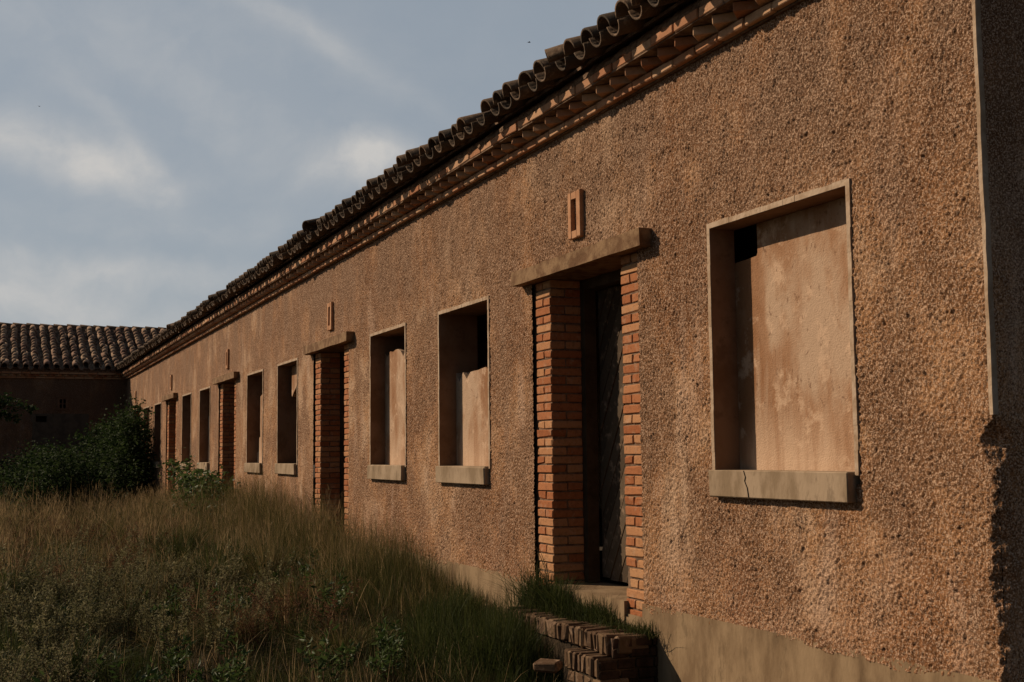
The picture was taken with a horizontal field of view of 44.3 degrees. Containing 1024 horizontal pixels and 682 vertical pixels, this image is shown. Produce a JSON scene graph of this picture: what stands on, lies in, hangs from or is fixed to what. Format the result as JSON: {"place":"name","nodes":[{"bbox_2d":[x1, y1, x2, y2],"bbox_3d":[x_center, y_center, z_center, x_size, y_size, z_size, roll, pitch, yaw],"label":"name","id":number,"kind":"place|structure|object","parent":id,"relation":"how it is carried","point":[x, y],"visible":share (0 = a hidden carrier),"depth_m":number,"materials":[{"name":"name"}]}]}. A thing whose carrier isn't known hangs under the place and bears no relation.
{"place":"outdoors","nodes":[
{"label":"outdoors","id":0,"kind":"place"},
{"bbox_2d":[0,545,34,577],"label":"weed","id":1,"kind":"object","parent":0,"point":[24,557],"visible":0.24,"depth_m":12.79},
{"bbox_2d":[51,605,71,639],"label":"leafy weed","id":2,"kind":"object","parent":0,"point":[65,609],"visible":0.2,"depth_m":9.82,"materials":[{"name":"green plant"}]},
{"bbox_2d":[126,576,136,633],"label":"weed","id":3,"kind":"object","parent":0,"point":[132,596],"visible":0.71,"depth_m":10.69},
{"bbox_2d":[0,519,303,681],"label":"tussock grass","id":4,"kind":"structure","parent":0,"point":[75,657],"depth_m":10.76,"materials":[{"name":"plant"}]},
{"bbox_2d":[0,465,503,681],"bbox_3d":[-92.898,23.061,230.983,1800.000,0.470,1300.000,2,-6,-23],"label":"ground","id":5,"kind":"structure","parent":0,"point":[265,653],"depth_m":9.20,"materials":[{"name":"plant"}]},
{"bbox_2d":[0,594,25,629],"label":"weed","id":6,"kind":"object","parent":5,"relation":"on","point":[4,607],"visible":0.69,"depth_m":9.69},
{"bbox_2d":[0,542,36,605],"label":"weed","id":7,"kind":"object","parent":5,"relation":"on","point":[30,563],"visible":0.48,"depth_m":10.75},
{"bbox_2d":[0,604,36,647],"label":"weed","id":8,"kind":"object","parent":5,"relation":"on","point":[11,623],"visible":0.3,"depth_m":9.66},
{"bbox_2d":[0,453,37,516],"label":"shrub","id":9,"kind":"object","parent":5,"relation":"on","point":[11,481],"visible":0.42,"depth_m":27.38,"materials":[{"name":"green plant"}]},
{"bbox_2d":[0,392,38,423],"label":"tree","id":10,"kind":"object","parent":5,"relation":"on","point":[4,402],"visible":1,"depth_m":25.37,"materials":[{"name":"green plant"}]},
{"bbox_2d":[0,636,48,681],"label":"weed","id":11,"kind":"object","parent":5,"relation":"on","point":[29,664],"visible":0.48,"depth_m":7.73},
{"bbox_2d":[9,531,44,562],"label":"weed","id":12,"kind":"object","parent":5,"relation":"on","point":[24,543],"visible":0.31,"depth_m":15.90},
{"bbox_2d":[0,592,56,643],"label":"weed","id":13,"kind":"object","parent":5,"relation":"on","point":[28,611],"visible":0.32,"depth_m":9.86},
{"bbox_2d":[0,576,58,636],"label":"weed","id":14,"kind":"object","parent":5,"relation":"on","point":[25,598],"visible":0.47,"depth_m":10.01,"materials":[{"name":"plant"}]},
{"bbox_2d":[3,655,55,681],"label":"weed","id":15,"kind":"object","parent":5,"relation":"on","point":[19,674],"visible":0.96,"depth_m":7.19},
{"bbox_2d":[5,580,62,668],"bbox_3d":[-3.186,1.952,8.311,0.269,0.749,0.414,-4,-6,31],"label":"weed","id":16,"kind":"object","parent":5,"relation":"on","point":[19,626],"visible":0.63,"depth_m":8.30,"materials":[{"name":"plant"}]},
{"bbox_2d":[6,577,63,621],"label":"weed","id":17,"kind":"object","parent":5,"relation":"on","point":[36,596],"visible":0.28,"depth_m":10.18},
{"bbox_2d":[0,629,78,681],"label":"weed","id":18,"kind":"object","parent":5,"relation":"on","point":[13,654],"visible":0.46,"depth_m":7.90,"materials":[{"name":"plant"}]},
{"bbox_2d":[0,645,79,681],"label":"weed","id":19,"kind":"object","parent":5,"relation":"on","point":[13,673],"visible":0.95,"depth_m":7.20,"materials":[{"name":"plant"}]},
{"bbox_2d":[21,588,60,641],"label":"weed","id":20,"kind":"object","parent":5,"relation":"on","point":[48,596],"visible":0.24,"depth_m":9.62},
{"bbox_2d":[13,590,68,670],"bbox_3d":[-3.145,1.996,8.379,0.345,0.670,0.227,-3,-6,28],"label":"weed","id":21,"kind":"object","parent":5,"relation":"on","point":[61,626],"visible":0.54,"depth_m":8.35,"materials":[{"name":"plant"}]},
{"bbox_2d":[0,435,99,515],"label":"shrub","id":22,"kind":"object","parent":5,"relation":"on","point":[54,470],"visible":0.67,"depth_m":28.56,"materials":[{"name":"green plant"}]},
{"bbox_2d":[19,568,87,608],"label":"weed","id":23,"kind":"object","parent":5,"relation":"on","point":[60,585],"visible":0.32,"depth_m":10.68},
{"bbox_2d":[26,571,83,613],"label":"weed","id":24,"kind":"object","parent":5,"relation":"on","point":[66,593],"visible":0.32,"depth_m":10.46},
{"bbox_2d":[24,558,98,611],"bbox_3d":[-3.890,2.180,10.911,0.496,0.596,0.712,-1,-5,1],"label":"weed","id":25,"kind":"object","parent":5,"relation":"on","point":[51,573],"visible":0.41,"depth_m":10.86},
{"bbox_2d":[31,653,105,681],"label":"leafy weed","id":26,"kind":"object","parent":5,"relation":"on","point":[35,679],"visible":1,"depth_m":7.09,"materials":[{"name":"green plant"}]},
{"bbox_2d":[55,568,95,661],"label":"weed","id":27,"kind":"object","parent":5,"relation":"on","point":[79,624],"visible":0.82,"depth_m":9.00,"materials":[{"name":"plant"}]},
{"bbox_2d":[28,634,125,681],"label":"weed","id":28,"kind":"object","parent":5,"relation":"on","point":[64,674],"visible":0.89,"depth_m":7.65,"materials":[{"name":"plant"}]},
{"bbox_2d":[54,575,113,612],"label":"weed","id":29,"kind":"object","parent":5,"relation":"on","point":[87,589],"visible":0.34,"depth_m":10.51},
{"bbox_2d":[78,621,97,652],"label":"leafy weed","id":30,"kind":"object","parent":5,"relation":"on","point":[89,632],"visible":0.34,"depth_m":9.45,"materials":[{"name":"green plant"}]},
{"bbox_2d":[59,601,123,645],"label":"weed","id":31,"kind":"object","parent":5,"relation":"on","point":[91,621],"visible":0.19,"depth_m":9.92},
{"bbox_2d":[79,585,113,654],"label":"weed","id":32,"kind":"object","parent":5,"relation":"on","point":[101,625],"visible":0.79,"depth_m":9.74,"materials":[{"name":"plant"}]},
{"bbox_2d":[66,591,130,648],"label":"weed","id":33,"kind":"object","parent":5,"relation":"on","point":[105,610],"visible":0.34,"depth_m":9.99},
{"bbox_2d":[56,394,157,511],"bbox_3d":[-9.711,2.818,30.018,2.131,3.112,5.649,2,-6,-23],"label":"shrub","id":34,"kind":"object","parent":5,"relation":"on","point":[118,454],"visible":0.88,"depth_m":29.01,"materials":[{"name":"green plant"}]},
{"bbox_2d":[87,546,126,618],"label":"weed","id":35,"kind":"object","parent":5,"relation":"on","point":[101,583],"visible":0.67,"depth_m":10.87,"materials":[{"name":"plant"}]},
{"bbox_2d":[0,322,219,493],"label":"wing building","id":36,"kind":"structure","parent":5,"relation":"on","point":[67,380],"depth_m":35.10,"materials":[{"name":"paint"}]},
{"bbox_2d":[31,414,88,450],"bbox_3d":[-12.517,2.531,34.788,1.500,1.040,0.034,2,-6,-23],"label":"blocked window","id":37,"kind":"structure","parent":36,"relation":"in","point":[58,426],"depth_m":34.77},
{"bbox_2d":[97,593,128,651],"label":"weed","id":38,"kind":"object","parent":5,"relation":"on","point":[123,621],"visible":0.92,"depth_m":9.77,"materials":[{"name":"plant"}]},
{"bbox_2d":[109,532,139,563],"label":"weed","id":39,"kind":"object","parent":5,"relation":"on","point":[128,537],"visible":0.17,"depth_m":14.04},
{"bbox_2d":[97,592,153,642],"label":"weed","id":40,"kind":"object","parent":5,"relation":"on","point":[130,603],"visible":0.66,"depth_m":10.39,"materials":[{"name":"plant"}]},
{"bbox_2d":[97,565,165,610],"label":"weed","id":41,"kind":"object","parent":5,"relation":"on","point":[138,583],"visible":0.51,"depth_m":11.21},
{"bbox_2d":[114,539,149,594],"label":"weed","id":42,"kind":"object","parent":5,"relation":"on","point":[119,561],"visible":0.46,"depth_m":11.86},
{"bbox_2d":[115,563,153,607],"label":"weed","id":43,"kind":"object","parent":5,"relation":"on","point":[134,579],"visible":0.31,"depth_m":11.59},
{"bbox_2d":[109,650,165,681],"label":"leafy weed","id":44,"kind":"object","parent":5,"relation":"on","point":[149,672],"visible":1,"depth_m":7.21,"materials":[{"name":"green plant"}]},
{"bbox_2d":[130,577,161,631],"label":"weed","id":45,"kind":"object","parent":5,"relation":"on","point":[139,604],"visible":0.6,"depth_m":10.48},
{"bbox_2d":[123,565,169,599],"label":"weed","id":46,"kind":"object","parent":5,"relation":"on","point":[162,571],"visible":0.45,"depth_m":11.51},
{"bbox_2d":[136,589,166,652],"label":"weed","id":47,"kind":"object","parent":5,"relation":"on","point":[145,623],"visible":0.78,"depth_m":9.57,"materials":[{"name":"plant"}]},
{"bbox_2d":[125,520,178,558],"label":"weed","id":48,"kind":"object","parent":5,"relation":"on","point":[167,533],"visible":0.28,"depth_m":15.13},
{"bbox_2d":[125,585,185,614],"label":"leafy weed","id":49,"kind":"object","parent":5,"relation":"on","point":[134,605],"visible":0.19,"depth_m":10.91,"materials":[{"name":"green plant"}]},
{"bbox_2d":[139,650,175,681],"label":"leafy weed","id":50,"kind":"object","parent":5,"relation":"on","point":[158,672],"visible":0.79,"depth_m":7.85,"materials":[{"name":"green plant"}]},
{"bbox_2d":[134,552,194,601],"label":"weed","id":51,"kind":"object","parent":5,"relation":"on","point":[158,571],"visible":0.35,"depth_m":12.06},
{"bbox_2d":[150,584,184,623],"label":"leafy weed","id":52,"kind":"object","parent":5,"relation":"on","point":[175,599],"visible":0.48,"depth_m":10.51,"materials":[{"name":"green plant"}]},
{"bbox_2d":[158,562,186,599],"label":"weed","id":53,"kind":"object","parent":5,"relation":"on","point":[179,568],"visible":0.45,"depth_m":11.54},
{"bbox_2d":[150,581,194,676],"bbox_3d":[-2.299,1.986,8.616,0.230,0.667,0.346,-5,-7,42],"label":"weed","id":54,"kind":"object","parent":5,"relation":"on","point":[165,626],"visible":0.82,"depth_m":8.59,"materials":[{"name":"plant"}]},
{"bbox_2d":[158,621,196,680],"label":"leafy weed","id":55,"kind":"object","parent":5,"relation":"on","point":[181,659],"visible":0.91,"depth_m":8.32,"materials":[{"name":"green plant"}]},
{"bbox_2d":[163,547,200,607],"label":"weed","id":56,"kind":"object","parent":5,"relation":"on","point":[184,571],"visible":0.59,"depth_m":11.94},
{"bbox_2d":[166,590,203,625],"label":"leafy weed","id":57,"kind":"object","parent":5,"relation":"on","point":[178,611],"visible":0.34,"depth_m":10.54,"materials":[{"name":"green plant"}]},
{"bbox_2d":[180,586,193,657],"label":"weed","id":58,"kind":"object","parent":5,"relation":"on","point":[187,618],"visible":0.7,"depth_m":9.35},
{"bbox_2d":[156,447,239,522],"bbox_3d":[-5.619,2.672,21.512,1.130,1.684,6.690,2,-6,-23],"label":"bramble","id":59,"kind":"object","parent":5,"relation":"on","point":[189,480],"visible":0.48,"depth_m":20.39,"materials":[{"name":"green plant"}]},
{"bbox_2d":[165,550,235,588],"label":"weed","id":60,"kind":"object","parent":5,"relation":"on","point":[202,564],"visible":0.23,"depth_m":12.52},
{"bbox_2d":[0,469,401,593],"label":"grass seed heads","id":61,"kind":"object","parent":5,"relation":"on","point":[94,516],"depth_m":16.30,"materials":[{"name":"plant"}]},
{"bbox_2d":[178,563,232,600],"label":"weed","id":62,"kind":"object","parent":5,"relation":"on","point":[209,581],"visible":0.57,"depth_m":11.85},
{"bbox_2d":[12,516,405,670],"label":"straw tussocks","id":63,"kind":"object","parent":5,"relation":"on","point":[340,636],"visible":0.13,"depth_m":10.99,"materials":[{"name":"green plant"}]},
{"bbox_2d":[183,581,237,637],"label":"weed","id":64,"kind":"object","parent":5,"relation":"on","point":[210,606],"visible":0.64,"depth_m":10.04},
{"bbox_2d":[180,551,242,583],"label":"weed","id":65,"kind":"object","parent":5,"relation":"on","point":[214,568],"visible":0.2,"depth_m":12.51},
{"bbox_2d":[186,657,245,681],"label":"leafy weed","id":66,"kind":"object","parent":5,"relation":"on","point":[199,678],"visible":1,"depth_m":7.11,"materials":[{"name":"green plant"}]},
{"bbox_2d":[200,585,241,665],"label":"weed","id":67,"kind":"object","parent":5,"relation":"on","point":[219,628],"visible":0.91,"depth_m":8.82,"materials":[{"name":"plant"}]},
{"bbox_2d":[199,562,246,597],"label":"weed","id":68,"kind":"object","parent":5,"relation":"on","point":[239,566],"visible":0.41,"depth_m":11.96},
{"bbox_2d":[195,582,251,607],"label":"leafy weed","id":69,"kind":"object","parent":5,"relation":"on","point":[198,585],"visible":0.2,"depth_m":11.30,"materials":[{"name":"green plant"}]},
{"bbox_2d":[216,539,242,593],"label":"weed","id":70,"kind":"object","parent":5,"relation":"on","point":[225,572],"visible":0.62,"depth_m":12.15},
{"bbox_2d":[204,579,258,619],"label":"leafy weed","id":71,"kind":"object","parent":5,"relation":"on","point":[232,597],"visible":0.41,"depth_m":10.49,"materials":[{"name":"green plant"}]},
{"bbox_2d":[211,628,252,681],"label":"leafy weed","id":72,"kind":"object","parent":5,"relation":"on","point":[229,670],"visible":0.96,"depth_m":7.61,"materials":[{"name":"green plant"}]},
{"bbox_2d":[200,572,264,601],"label":"weed","id":73,"kind":"object","parent":5,"relation":"on","point":[233,584],"visible":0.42,"depth_m":11.62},
{"bbox_2d":[228,551,239,603],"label":"weed","id":74,"kind":"object","parent":5,"relation":"on","point":[234,570],"visible":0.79,"depth_m":11.73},
{"bbox_2d":[231,586,256,624],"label":"leafy weed","id":75,"kind":"object","parent":5,"relation":"on","point":[243,594],"visible":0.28,"depth_m":11.01,"materials":[{"name":"green plant"}]},
{"bbox_2d":[227,596,262,648],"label":"weed","id":76,"kind":"object","parent":5,"relation":"on","point":[252,624],"visible":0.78,"depth_m":9.47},
{"bbox_2d":[224,593,279,652],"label":"weed","id":77,"kind":"object","parent":5,"relation":"on","point":[251,621],"visible":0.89,"depth_m":9.45,"materials":[{"name":"plant"}]},
{"bbox_2d":[241,589,270,649],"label":"weed","id":78,"kind":"object","parent":5,"relation":"on","point":[253,616],"visible":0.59,"depth_m":9.61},
{"bbox_2d":[257,564,271,636],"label":"weed","id":79,"kind":"object","parent":5,"relation":"on","point":[266,576],"visible":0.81,"depth_m":9.79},
{"bbox_2d":[253,556,278,623],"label":"weed","id":80,"kind":"object","parent":5,"relation":"on","point":[260,590],"visible":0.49,"depth_m":10.26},
{"bbox_2d":[0,472,555,681],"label":"dry grass","id":81,"kind":"structure","parent":5,"relation":"on","point":[121,523],"depth_m":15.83,"materials":[{"name":"plant"}]},
{"bbox_2d":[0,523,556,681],"bbox_3d":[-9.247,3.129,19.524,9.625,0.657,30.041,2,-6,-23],"label":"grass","id":82,"kind":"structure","parent":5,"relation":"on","point":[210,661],"depth_m":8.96,"materials":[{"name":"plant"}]},
{"bbox_2d":[243,567,316,639],"bbox_3d":[-1.805,2.053,9.733,0.534,0.607,0.398,2,-6,-23],"label":"weed","id":83,"kind":"object","parent":5,"relation":"on","point":[286,606],"visible":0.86,"depth_m":9.75,"materials":[{"name":"plant"}]},
{"bbox_2d":[247,546,322,581],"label":"weed","id":84,"kind":"object","parent":5,"relation":"on","point":[281,563],"visible":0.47,"depth_m":12.30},
{"bbox_2d":[285,547,320,574],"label":"leafy weed","id":85,"kind":"object","parent":5,"relation":"on","point":[300,559],"visible":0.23,"depth_m":12.54,"materials":[{"name":"green plant"}]},
{"bbox_2d":[120,466,493,646],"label":"wispy grass","id":86,"kind":"structure","parent":5,"relation":"on","point":[248,509],"depth_m":12.66,"materials":[{"name":"plant"}]},
{"bbox_2d":[286,557,342,583],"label":"leafy weed","id":87,"kind":"object","parent":5,"relation":"on","point":[305,571],"visible":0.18,"depth_m":11.96,"materials":[{"name":"green plant"}]},
{"bbox_2d":[297,483,344,531],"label":"dead plant","id":88,"kind":"object","parent":5,"relation":"on","point":[325,502],"visible":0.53,"depth_m":14.44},
{"bbox_2d":[300,565,350,598],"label":"leafy weed","id":89,"kind":"object","parent":5,"relation":"on","point":[303,567],"visible":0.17,"depth_m":11.39,"materials":[{"name":"green plant"}]},
{"bbox_2d":[292,575,363,640],"bbox_3d":[-1.379,2.045,9.417,0.507,0.545,0.372,4,-7,-39],"label":"weed","id":90,"kind":"object","parent":5,"relation":"on","point":[320,619],"visible":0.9,"depth_m":9.42,"materials":[{"name":"plant"}]},
{"bbox_2d":[293,618,363,681],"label":"leafy weed","id":91,"kind":"object","parent":5,"relation":"on","point":[322,664],"visible":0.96,"depth_m":7.82,"materials":[{"name":"green plant"}]},
{"bbox_2d":[304,563,353,624],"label":"leafy weed","id":92,"kind":"object","parent":5,"relation":"on","point":[326,592],"visible":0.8,"depth_m":10.11,"materials":[{"name":"green plant"}]},
{"bbox_2d":[365,619,403,681],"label":"leafy weed","id":93,"kind":"object","parent":5,"relation":"on","point":[388,659],"visible":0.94,"depth_m":7.71,"materials":[{"name":"green plant"}]},
{"bbox_2d":[370,612,402,656],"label":"leafy weed","id":94,"kind":"object","parent":5,"relation":"on","point":[381,625],"visible":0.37,"depth_m":8.39,"materials":[{"name":"green plant"}]},
{"bbox_2d":[372,626,407,679],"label":"leafy weed","id":95,"kind":"object","parent":5,"relation":"on","point":[378,642],"visible":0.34,"depth_m":8.23,"materials":[{"name":"green plant"}]},
{"bbox_2d":[315,659,558,681],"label":"turf","id":96,"kind":"structure","parent":5,"relation":"on","point":[430,674],"depth_m":7.81,"materials":[{"name":"green plant"}]},
{"bbox_2d":[533,658,562,672],"bbox_3d":[0.211,1.898,7.347,0.157,0.068,0.118,-3,-6,25],"label":"brick","id":97,"kind":"object","parent":96,"relation":"on","point":[548,665],"visible":1,"depth_m":7.30,"materials":[{"name":"brick"}]},
{"bbox_2d":[116,0,1023,681],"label":"long building","id":98,"kind":"structure","parent":5,"relation":"on","point":[692,330],"depth_m":7.01,"materials":[{"name":"paint"}]},
{"bbox_2d":[143,406,149,467],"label":"window","id":99,"kind":"structure","parent":98,"relation":"in","point":[148,407],"depth_m":31.54,"materials":[{"name":"brown paint"}]},
{"bbox_2d":[152,402,167,467],"bbox_3d":[-8.018,2.180,29.004,0.403,1.498,1.212,2,-6,-23],"label":"window","id":100,"kind":"structure","parent":98,"relation":"in","point":[157,415],"depth_m":29.48,"materials":[{"name":"brown paint"}]},
{"bbox_2d":[180,392,191,468],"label":"window","id":101,"kind":"structure","parent":98,"relation":"in","point":[186,398],"depth_m":25.35,"materials":[{"name":"brown paint"}]},
{"bbox_2d":[197,386,220,470],"bbox_3d":[-5.417,1.596,22.797,0.404,1.499,1.202,2,-6,-23],"label":"window","id":102,"kind":"structure","parent":98,"relation":"in","point":[205,393],"depth_m":23.26,"materials":[{"name":"brown paint"}]},
{"bbox_2d":[244,369,263,472],"bbox_3d":[-3.645,1.194,18.576,0.398,1.490,1.210,2,-6,-23],"label":"window","id":103,"kind":"structure","parent":98,"relation":"in","point":[254,421],"depth_m":19.05,"materials":[{"name":"brown paint"}]},
{"bbox_2d":[275,358,314,474],"bbox_3d":[-2.808,1.007,16.583,0.397,1.491,1.212,2,-6,-23],"label":"window","id":104,"kind":"structure","parent":98,"relation":"in","point":[287,371],"depth_m":17.07,"materials":[{"name":"brown paint"}]},
{"bbox_2d":[367,322,406,480],"bbox_3d":[-1.086,0.621,12.468,0.401,1.495,1.217,2,-6,-23],"label":"window","id":105,"kind":"structure","parent":98,"relation":"in","point":[387,369],"depth_m":12.85,"materials":[{"name":"brown paint"}]},
{"bbox_2d":[435,295,490,484],"bbox_3d":[-0.264,0.437,10.506,0.401,1.495,1.220,2,-6,-23],"label":"window","id":106,"kind":"structure","parent":98,"relation":"in","point":[464,421],"depth_m":10.92,"materials":[{"name":"brown paint"}]},
{"bbox_2d":[706,178,860,502],"bbox_3d":[1.399,0.046,6.340,0.256,1.496,1.250,2,-6,-23],"label":"window","id":107,"kind":"structure","parent":98,"relation":"in","point":[784,415],"depth_m":6.44,"materials":[{"name":"brown paint"}]},
{"bbox_2d":[507,606,657,681],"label":"brick steps","id":108,"kind":"structure","parent":5,"relation":"on","point":[592,653],"depth_m":7.36,"materials":[{"name":"brick"}]},
{"bbox_2d":[462,550,660,639],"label":"step tufts","id":109,"kind":"object","parent":108,"relation":"on","point":[546,598],"visible":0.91,"depth_m":8.31,"materials":[{"name":"green plant"}]},
{"bbox_2d":[532,542,550,587],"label":"seed stalk","id":110,"kind":"object","parent":109,"relation":"on","point":[544,567],"visible":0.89,"depth_m":8.67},
{"bbox_2d":[260,570,297,616],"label":"weed","id":111,"kind":"object","parent":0,"point":[278,586],"visible":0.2,"depth_m":11.54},
{"bbox_2d":[0,0,617,327],"label":"sky","id":112,"kind":"structure","parent":0,"point":[170,147],"materials":[{"name":"blue"}]},
{"bbox_2d":[328,572,567,681],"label":"rank grass","id":113,"kind":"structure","parent":0,"point":[452,620],"depth_m":8.10,"materials":[{"name":"plant"}]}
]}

